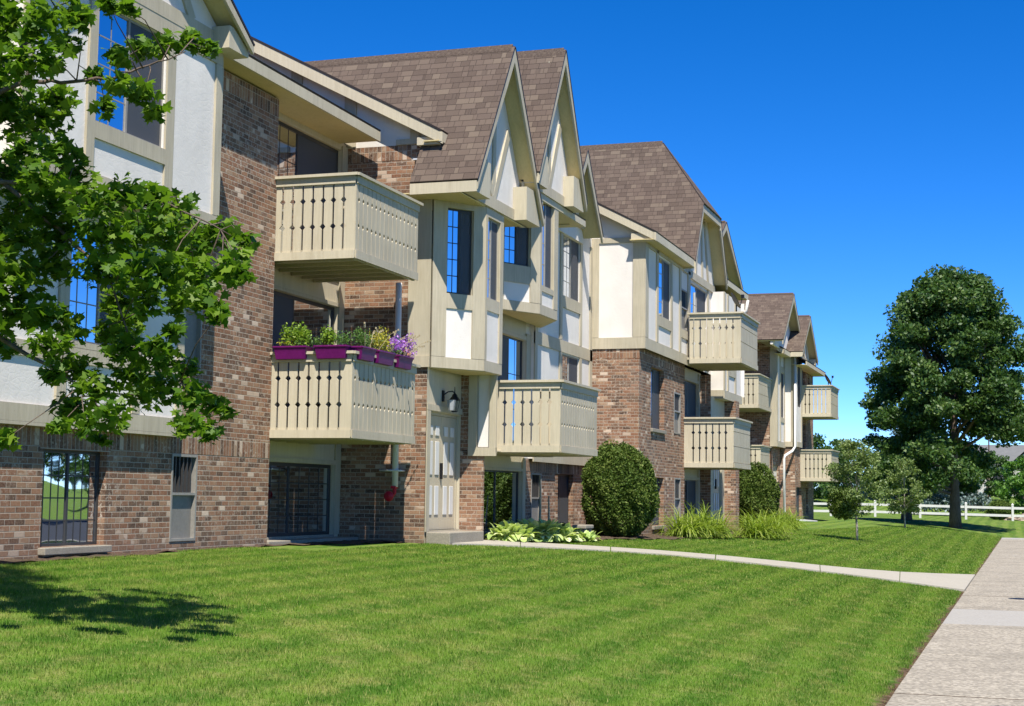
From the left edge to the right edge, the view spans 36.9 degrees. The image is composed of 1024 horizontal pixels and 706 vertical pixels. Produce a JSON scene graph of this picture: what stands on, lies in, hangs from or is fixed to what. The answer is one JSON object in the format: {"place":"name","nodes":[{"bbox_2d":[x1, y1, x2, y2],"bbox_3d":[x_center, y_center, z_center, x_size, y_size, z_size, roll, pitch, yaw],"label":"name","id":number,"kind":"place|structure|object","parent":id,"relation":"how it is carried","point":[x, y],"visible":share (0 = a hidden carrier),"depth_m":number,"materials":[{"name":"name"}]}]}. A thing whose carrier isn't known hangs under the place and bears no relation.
{"place":"outdoors","nodes":[
{"label":"outdoors","id":0,"kind":"place"},
{"bbox_2d":[0,496,1023,705],"bbox_3d":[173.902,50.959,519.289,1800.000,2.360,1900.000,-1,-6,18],"label":"lawn","id":1,"kind":"structure","parent":0,"point":[993,527],"depth_m":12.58,"materials":[{"name":"green plant"}]},
{"bbox_2d":[0,0,263,452],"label":"maple tree","id":2,"kind":"object","parent":1,"relation":"on","point":[29,181],"visible":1,"depth_m":10.97,"materials":[{"name":"green plant"}]},
{"bbox_2d":[0,540,405,563],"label":"planting bed","id":3,"kind":"object","parent":1,"relation":"on","point":[8,561],"visible":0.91,"depth_m":19.81,"materials":[{"name":"brown soil"}]},
{"bbox_2d":[0,0,759,559],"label":"apartment building","id":4,"kind":"structure","parent":1,"relation":"on","point":[520,258],"depth_m":26.34,"materials":[{"name":"brown brick"}]},
{"bbox_2d":[37,449,111,555],"bbox_3d":[-5.267,1.788,18.450,0.234,1.230,1.380,-1,-6,18],"label":"window","id":5,"kind":"structure","parent":4,"relation":"in","point":[70,486],"depth_m":18.52,"materials":[{"name":"clear glass"}]},
{"bbox_2d":[69,226,131,344],"bbox_3d":[-5.074,-0.796,18.880,0.034,1.420,1.400,-1,-6,18],"label":"window","id":6,"kind":"structure","parent":4,"relation":"in","point":[84,299],"depth_m":18.64,"materials":[{"name":"glass"}]},
{"bbox_2d":[95,11,163,146],"bbox_3d":[-4.675,-3.357,18.726,0.034,1.440,1.530,-1,-6,18],"label":"window","id":7,"kind":"structure","parent":4,"relation":"in","point":[128,119],"depth_m":18.72,"materials":[{"name":"glass"}]},
{"bbox_2d":[272,320,315,359],"bbox_3d":[-3.265,-0.197,23.246,0.673,0.602,0.338,-1,-6,18],"label":"planter","id":8,"kind":"object","parent":4,"relation":"attached to","point":[295,351],"visible":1,"depth_m":23.18,"materials":[{"name":"purple plastic"}]},
{"bbox_2d":[267,462,333,539],"bbox_3d":[-3.542,2.424,24.954,0.114,1.270,2.910,-1,-6,18],"label":"sliding door","id":9,"kind":"structure","parent":4,"relation":"in","point":[298,493],"depth_m":25.19,"materials":[{"name":"black glass"}]},
{"bbox_2d":[270,291,334,426],"bbox_3d":[-3.550,0.179,25.175,0.034,2.200,2.830,-1,-6,18],"label":"sliding door","id":10,"kind":"structure","parent":4,"relation":"in","point":[287,308],"depth_m":25.36,"materials":[{"name":"black glass"}]},
{"bbox_2d":[275,121,338,282],"bbox_3d":[-3.477,-2.504,25.411,0.114,2.330,2.910,-1,-6,18],"label":"sliding door","id":11,"kind":"structure","parent":4,"relation":"in","point":[299,153],"depth_m":25.53,"materials":[{"name":"brown metal"}]},
{"bbox_2d":[267,537,357,544],"bbox_3d":[-3.331,3.061,24.805,0.380,0.120,3.300,-1,-6,18],"label":"door slab","id":12,"kind":"structure","parent":4,"relation":"in","point":[321,539],"depth_m":24.58,"materials":[{"name":"concrete"}]},
{"bbox_2d":[313,325,353,358],"bbox_3d":[-2.696,-0.180,23.039,0.691,0.543,0.314,-1,-6,18],"label":"planter","id":13,"kind":"object","parent":4,"relation":"attached to","point":[329,350],"visible":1,"depth_m":22.96,"materials":[{"name":"purple plastic"}]},
{"bbox_2d":[350,322,383,361],"bbox_3d":[-2.188,-0.166,23.285,0.430,0.574,0.707,-1,-6,18],"label":"planter","id":14,"kind":"object","parent":4,"relation":"attached to","point":[366,353],"visible":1,"depth_m":23.19,"materials":[{"name":"purple plastic"}]},
{"bbox_2d":[369,325,404,365],"bbox_3d":[-1.976,-0.119,23.898,0.434,0.601,0.749,-1,-6,18],"label":"planter","id":15,"kind":"object","parent":4,"relation":"attached to","point":[385,357],"visible":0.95,"depth_m":23.85,"materials":[{"name":"purple plastic"}]},
{"bbox_2d":[384,486,397,501],"bbox_3d":[-2.028,2.354,25.935,0.152,0.306,0.244,-6,-9,53],"label":"alarm bell","id":16,"kind":"object","parent":4,"relation":"attached to","point":[389,496],"visible":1,"depth_m":25.88,"materials":[{"name":"red metal"}]},
{"bbox_2d":[387,333,430,369],"bbox_3d":[-1.702,-0.059,24.687,0.501,0.634,0.915,-1,-6,18],"label":"planter","id":17,"kind":"object","parent":4,"relation":"attached to","point":[404,361],"visible":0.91,"depth_m":24.64,"materials":[{"name":"purple plastic"}]},
{"bbox_2d":[442,389,459,411],"bbox_3d":[-1.064,0.810,26.905,0.253,0.447,0.355,-1,-6,18],"label":"wall lantern","id":18,"kind":"object","parent":4,"relation":"attached to","point":[453,399],"depth_m":26.84,"materials":[{"name":"black metal"}]},
{"bbox_2d":[447,208,471,294],"bbox_3d":[-0.936,-1.756,26.732,0.034,1.490,0.530,-6,-9,53],"label":"window","id":19,"kind":"structure","parent":4,"relation":"in","point":[459,221],"depth_m":26.74,"materials":[{"name":"glass"}]},
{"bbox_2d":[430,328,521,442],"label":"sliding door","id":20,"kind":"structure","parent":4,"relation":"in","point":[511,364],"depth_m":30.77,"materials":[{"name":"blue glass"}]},
{"bbox_2d":[438,470,517,535],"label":"sliding door","id":21,"kind":"structure","parent":4,"relation":"in","point":[500,487],"depth_m":29.95,"materials":[{"name":"clear glass"}]},
{"bbox_2d":[487,219,497,300],"bbox_3d":[-0.386,-1.658,27.429,0.034,1.440,0.650,-1,-6,18],"label":"window","id":22,"kind":"structure","parent":4,"relation":"in","point":[492,226],"depth_m":27.51,"materials":[{"name":"glass"}]},
{"bbox_2d":[504,227,527,266],"bbox_3d":[0.066,-2.332,29.412,0.034,1.320,0.660,-5,-8,46],"label":"window","id":23,"kind":"structure","parent":4,"relation":"in","point":[516,238],"depth_m":29.39,"materials":[{"name":"blue glass"}]},
{"bbox_2d":[542,203,551,288],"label":"window","id":24,"kind":"structure","parent":4,"relation":"in","point":[546,251],"depth_m":30.37,"materials":[{"name":"grey glass"}]},
{"bbox_2d":[554,474,568,524],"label":"window","id":25,"kind":"structure","parent":4,"relation":"in","point":[561,481],"depth_m":34.04,"materials":[{"name":"grey glass"}]},
{"bbox_2d":[562,354,577,382],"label":"window","id":26,"kind":"structure","parent":4,"relation":"in","point":[569,364],"depth_m":34.20,"materials":[{"name":"glass"}]},
{"bbox_2d":[563,235,578,301],"bbox_3d":[1.278,-1.889,34.334,0.034,1.380,1.400,-1,-6,18],"label":"window","id":27,"kind":"structure","parent":4,"relation":"in","point":[570,247],"depth_m":34.41,"materials":[{"name":"grey glass"}]},
{"bbox_2d":[650,369,666,433],"bbox_3d":[3.477,1.160,37.167,0.214,1.550,1.480,-1,-6,18],"label":"window","id":28,"kind":"structure","parent":4,"relation":"in","point":[654,373],"depth_m":37.41,"materials":[{"name":"glass"}]},
{"bbox_2d":[652,478,665,529],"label":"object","id":29,"kind":"structure","parent":4,"relation":"in","point":[656,519],"depth_m":37.35,"materials":[{"name":"grey glass"}]},
{"bbox_2d":[659,257,669,319],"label":"window","id":30,"kind":"structure","parent":4,"relation":"in","point":[664,267],"depth_m":37.60,"materials":[{"name":"blue glass"}]},
{"bbox_2d":[684,480,695,522],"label":"sliding door","id":31,"kind":"structure","parent":4,"relation":"in","point":[689,485],"depth_m":41.45,"materials":[{"name":"glass"}]},
{"bbox_2d":[685,381,695,460],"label":"sliding door","id":32,"kind":"structure","parent":4,"relation":"in","point":[690,388],"depth_m":41.85,"materials":[{"name":"black glass"}]},
{"bbox_2d":[691,284,704,356],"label":"sliding door","id":33,"kind":"structure","parent":4,"relation":"in","point":[697,295],"depth_m":41.82,"materials":[{"name":"glass"}]},
{"bbox_2d":[731,292,743,311],"bbox_3d":[5.806,-1.219,39.846,0.358,0.706,0.360,-4,-7,44],"label":"satellite dish","id":34,"kind":"object","parent":4,"relation":"attached to","point":[736,301],"visible":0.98,"depth_m":39.80,"materials":[{"name":"grey metal"}]},
{"bbox_2d":[483,527,795,542],"bbox_3d":[4.012,4.391,36.965,3.500,0.248,20.750,-1,-6,18],"label":"planting bed","id":35,"kind":"object","parent":1,"relation":"on","point":[645,536],"visible":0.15,"depth_m":34.24,"materials":[{"name":"brown soil"}]},
{"bbox_2d":[484,518,540,542],"bbox_3d":[0.022,3.259,28.260,1.116,0.442,1.154,-1,-6,18],"label":"hosta","id":36,"kind":"object","parent":35,"relation":"on","point":[508,530],"visible":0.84,"depth_m":27.98,"materials":[{"name":"green plant"}]},
{"bbox_2d":[511,518,563,542],"bbox_3d":[0.403,3.319,28.856,1.317,0.463,1.231,-1,-6,18],"label":"hosta","id":37,"kind":"object","parent":35,"relation":"on","point":[547,530],"visible":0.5,"depth_m":28.57,"materials":[{"name":"green plant"}]},
{"bbox_2d":[538,476,540,520],"bbox_3d":[0.559,3.053,30.122,0.074,1.302,0.314,2,-5,-8],"label":"garden stake","id":38,"kind":"object","parent":35,"relation":"on","point":[539,498],"visible":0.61,"depth_m":30.25,"materials":[{"name":"grey metal"}]},
{"bbox_2d":[547,496,549,519],"bbox_3d":[0.746,3.307,30.670,0.075,0.902,0.313,2,-5,-8],"label":"garden stake","id":39,"kind":"object","parent":35,"relation":"on","point":[548,515],"visible":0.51,"depth_m":30.80,"materials":[{"name":"grey metal"}]},
{"bbox_2d":[552,522,582,542],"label":"hosta","id":40,"kind":"object","parent":35,"relation":"on","point":[567,533],"visible":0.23,"depth_m":29.20,"materials":[{"name":"green plant"}]},
{"bbox_2d":[556,522,582,535],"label":"hosta","id":41,"kind":"object","parent":35,"relation":"on","point":[563,524],"visible":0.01,"depth_m":29.92,"materials":[{"name":"green plant"}]},
{"bbox_2d":[572,524,593,532],"bbox_3d":[1.445,3.666,31.355,0.300,0.320,0.600,-1,-6,18],"label":"stone bench","id":42,"kind":"object","parent":35,"relation":"on","point":[587,527],"visible":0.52,"depth_m":31.11,"materials":[{"name":"stone"}]},
{"bbox_2d":[574,529,602,541],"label":"hosta","id":43,"kind":"object","parent":35,"relation":"on","point":[586,535],"visible":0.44,"depth_m":30.27,"materials":[{"name":"green plant"}]},
{"bbox_2d":[580,440,660,536],"bbox_3d":[2.339,2.995,33.602,1.796,2.270,1.840,-1,-6,18],"label":"clipped bush","id":44,"kind":"object","parent":35,"relation":"on","point":[619,484],"visible":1,"depth_m":33.12,"materials":[{"name":"green plant"}]},
{"bbox_2d":[651,504,723,537],"bbox_3d":[4.037,3.892,35.981,1.896,0.870,1.886,-1,-6,18],"label":"daylily","id":45,"kind":"object","parent":35,"relation":"on","point":[681,529],"visible":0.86,"depth_m":35.79,"materials":[{"name":"green plant"}]},
{"bbox_2d":[658,502,739,537],"bbox_3d":[4.571,3.941,36.793,2.033,0.972,2.091,4,-6,-33],"label":"daylily","id":46,"kind":"object","parent":35,"relation":"on","point":[710,530],"visible":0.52,"depth_m":36.56,"materials":[{"name":"green plant"}]},
{"bbox_2d":[695,506,748,537],"bbox_3d":[4.901,4.108,37.432,1.808,0.787,1.852,-1,-6,18],"label":"daylily","id":47,"kind":"object","parent":35,"relation":"on","point":[722,529],"visible":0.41,"depth_m":37.26,"materials":[{"name":"green plant"}]},
{"bbox_2d":[726,508,792,538],"bbox_3d":[6.159,4.308,39.061,1.997,0.829,1.771,2,-5,-12],"label":"daylily","id":48,"kind":"object","parent":35,"relation":"on","point":[752,530],"visible":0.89,"depth_m":38.81,"materials":[{"name":"green plant"}]},
{"bbox_2d":[739,461,781,526],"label":"clipped bush","id":49,"kind":"object","parent":35,"relation":"on","point":[756,488],"visible":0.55,"depth_m":45.98,"materials":[{"name":"green plant"}]},
{"bbox_2d":[734,506,793,532],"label":"daylily","id":50,"kind":"object","parent":35,"relation":"on","point":[765,518],"visible":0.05,"depth_m":42.98,"materials":[{"name":"green plant"}]},
{"bbox_2d":[733,505,805,538],"bbox_3d":[6.646,4.378,39.816,1.814,0.876,1.815,-1,-6,18],"label":"daylily","id":51,"kind":"object","parent":35,"relation":"on","point":[782,533],"visible":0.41,"depth_m":39.67,"materials":[{"name":"green plant"}]},
{"bbox_2d":[751,507,802,537],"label":"daylily","id":52,"kind":"object","parent":35,"relation":"on","point":[781,524],"visible":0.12,"depth_m":40.70,"materials":[{"name":"green plant"}]},
{"bbox_2d":[738,293,839,521],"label":"apartment building","id":53,"kind":"structure","parent":1,"relation":"on","point":[776,407],"depth_m":62.72,"materials":[{"name":"brown brick"}]},
{"bbox_2d":[781,373,782,417],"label":"window","id":54,"kind":"structure","parent":53,"relation":"in","point":[781,373],"depth_m":62.56,"materials":[{"name":"grey glass"}]},
{"bbox_2d":[796,487,798,515],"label":"window","id":55,"kind":"structure","parent":53,"relation":"in","point":[797,488],"depth_m":64.06,"materials":[{"name":"grey glass"}]},
{"bbox_2d":[797,363,799,406],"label":"window","id":56,"kind":"structure","parent":53,"relation":"in","point":[798,369],"depth_m":63.66,"materials":[{"name":"grey glass"}]},
{"bbox_2d":[825,374,833,384],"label":"satellite dish","id":57,"kind":"object","parent":53,"relation":"attached to","point":[828,379],"visible":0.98,"depth_m":64.82,"materials":[{"name":"grey metal"}]},
{"bbox_2d":[776,505,807,529],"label":"daylily","id":58,"kind":"object","parent":1,"relation":"on","point":[789,519],"visible":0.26,"depth_m":48.21,"materials":[{"name":"green plant"}]},
{"bbox_2d":[778,506,810,528],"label":"daylily","id":59,"kind":"object","parent":1,"relation":"on","point":[794,521],"visible":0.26,"depth_m":49.85,"materials":[{"name":"green plant"}]},
{"bbox_2d":[813,432,831,499],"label":"background tree","id":60,"kind":"object","parent":1,"relation":"on","point":[818,439],"visible":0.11,"depth_m":135.70,"materials":[{"name":"green plant"}]},
{"bbox_2d":[813,439,854,493],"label":"background tree","id":61,"kind":"object","parent":1,"relation":"on","point":[833,442],"visible":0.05,"depth_m":144.08,"materials":[{"name":"green plant"}]},
{"bbox_2d":[817,446,869,502],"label":"background tree","id":62,"kind":"object","parent":1,"relation":"on","point":[826,484],"visible":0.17,"depth_m":124.66,"materials":[{"name":"green plant"}]},
{"bbox_2d":[822,438,891,540],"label":"crab apple tree","id":63,"kind":"object","parent":1,"relation":"on","point":[845,502],"visible":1,"depth_m":44.63,"materials":[{"name":"green plant"}]},
{"bbox_2d":[877,457,932,527],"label":"young tree","id":64,"kind":"object","parent":1,"relation":"on","point":[902,466],"visible":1,"depth_m":65.62,"materials":[{"name":"green plant"}]},
{"bbox_2d":[862,428,949,519],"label":"blue spruce","id":65,"kind":"object","parent":1,"relation":"on","point":[936,496],"visible":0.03,"depth_m":81.70,"materials":[{"name":"grey plant"}]},
{"bbox_2d":[814,500,1023,520],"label":"rail fence","id":66,"kind":"object","parent":1,"relation":"on","point":[965,514],"visible":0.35,"depth_m":91.03,"materials":[{"name":"white paint"}]},
{"bbox_2d":[858,264,1023,528],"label":"maple tree","id":67,"kind":"object","parent":1,"relation":"on","point":[945,308],"visible":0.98,"depth_m":73.36,"materials":[{"name":"green plant"}]},
{"bbox_2d":[915,467,994,512],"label":"blue spruce","id":68,"kind":"object","parent":1,"relation":"on","point":[976,499],"visible":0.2,"depth_m":105.77,"materials":[{"name":"grey plant"}]},
{"bbox_2d":[963,448,994,493],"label":"background tree","id":69,"kind":"object","parent":1,"relation":"on","point":[989,472],"visible":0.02,"depth_m":133.03,"materials":[{"name":"green plant"}]},
{"bbox_2d":[976,450,1016,498],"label":"background tree","id":70,"kind":"object","parent":1,"relation":"on","point":[999,462],"visible":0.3,"depth_m":142.13,"materials":[{"name":"green plant"}]},
{"bbox_2d":[985,499,1011,519],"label":"clipped bush","id":71,"kind":"object","parent":1,"relation":"on","point":[1000,503],"visible":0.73,"depth_m":92.57,"materials":[{"name":"green plant"}]},
{"bbox_2d":[977,445,1023,494],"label":"house","id":72,"kind":"structure","parent":1,"relation":"on","point":[1013,452],"depth_m":207.71,"materials":[{"name":"beige"}]},
{"bbox_2d":[993,457,1023,513],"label":"bright tree","id":73,"kind":"object","parent":1,"relation":"on","point":[1014,481],"visible":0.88,"depth_m":98.26,"materials":[{"name":"green plant"}]},
{"bbox_2d":[1014,455,1023,493],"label":"background tree","id":74,"kind":"object","parent":1,"relation":"on","point":[1018,457],"visible":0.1,"depth_m":151.13,"materials":[{"name":"green plant"}]},
{"bbox_2d":[233,0,1023,487],"label":"sky","id":75,"kind":"structure","parent":0,"point":[846,150],"materials":[{"name":"blue"}]},
{"bbox_2d":[452,540,974,591],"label":"path","id":76,"kind":"structure","parent":0,"point":[960,582],"depth_m":28.14,"materials":[{"name":"concrete"}]},
{"bbox_2d":[885,538,1023,705],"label":"sidewalk","id":77,"kind":"structure","parent":0,"point":[992,628],"depth_m":16.55,"materials":[{"name":"concrete"}]},
{"bbox_2d":[1004,517,1020,520],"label":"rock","id":78,"kind":"object","parent":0,"point":[1015,518],"visible":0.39,"depth_m":92.04,"materials":[{"name":"beige stone"}]}
]}

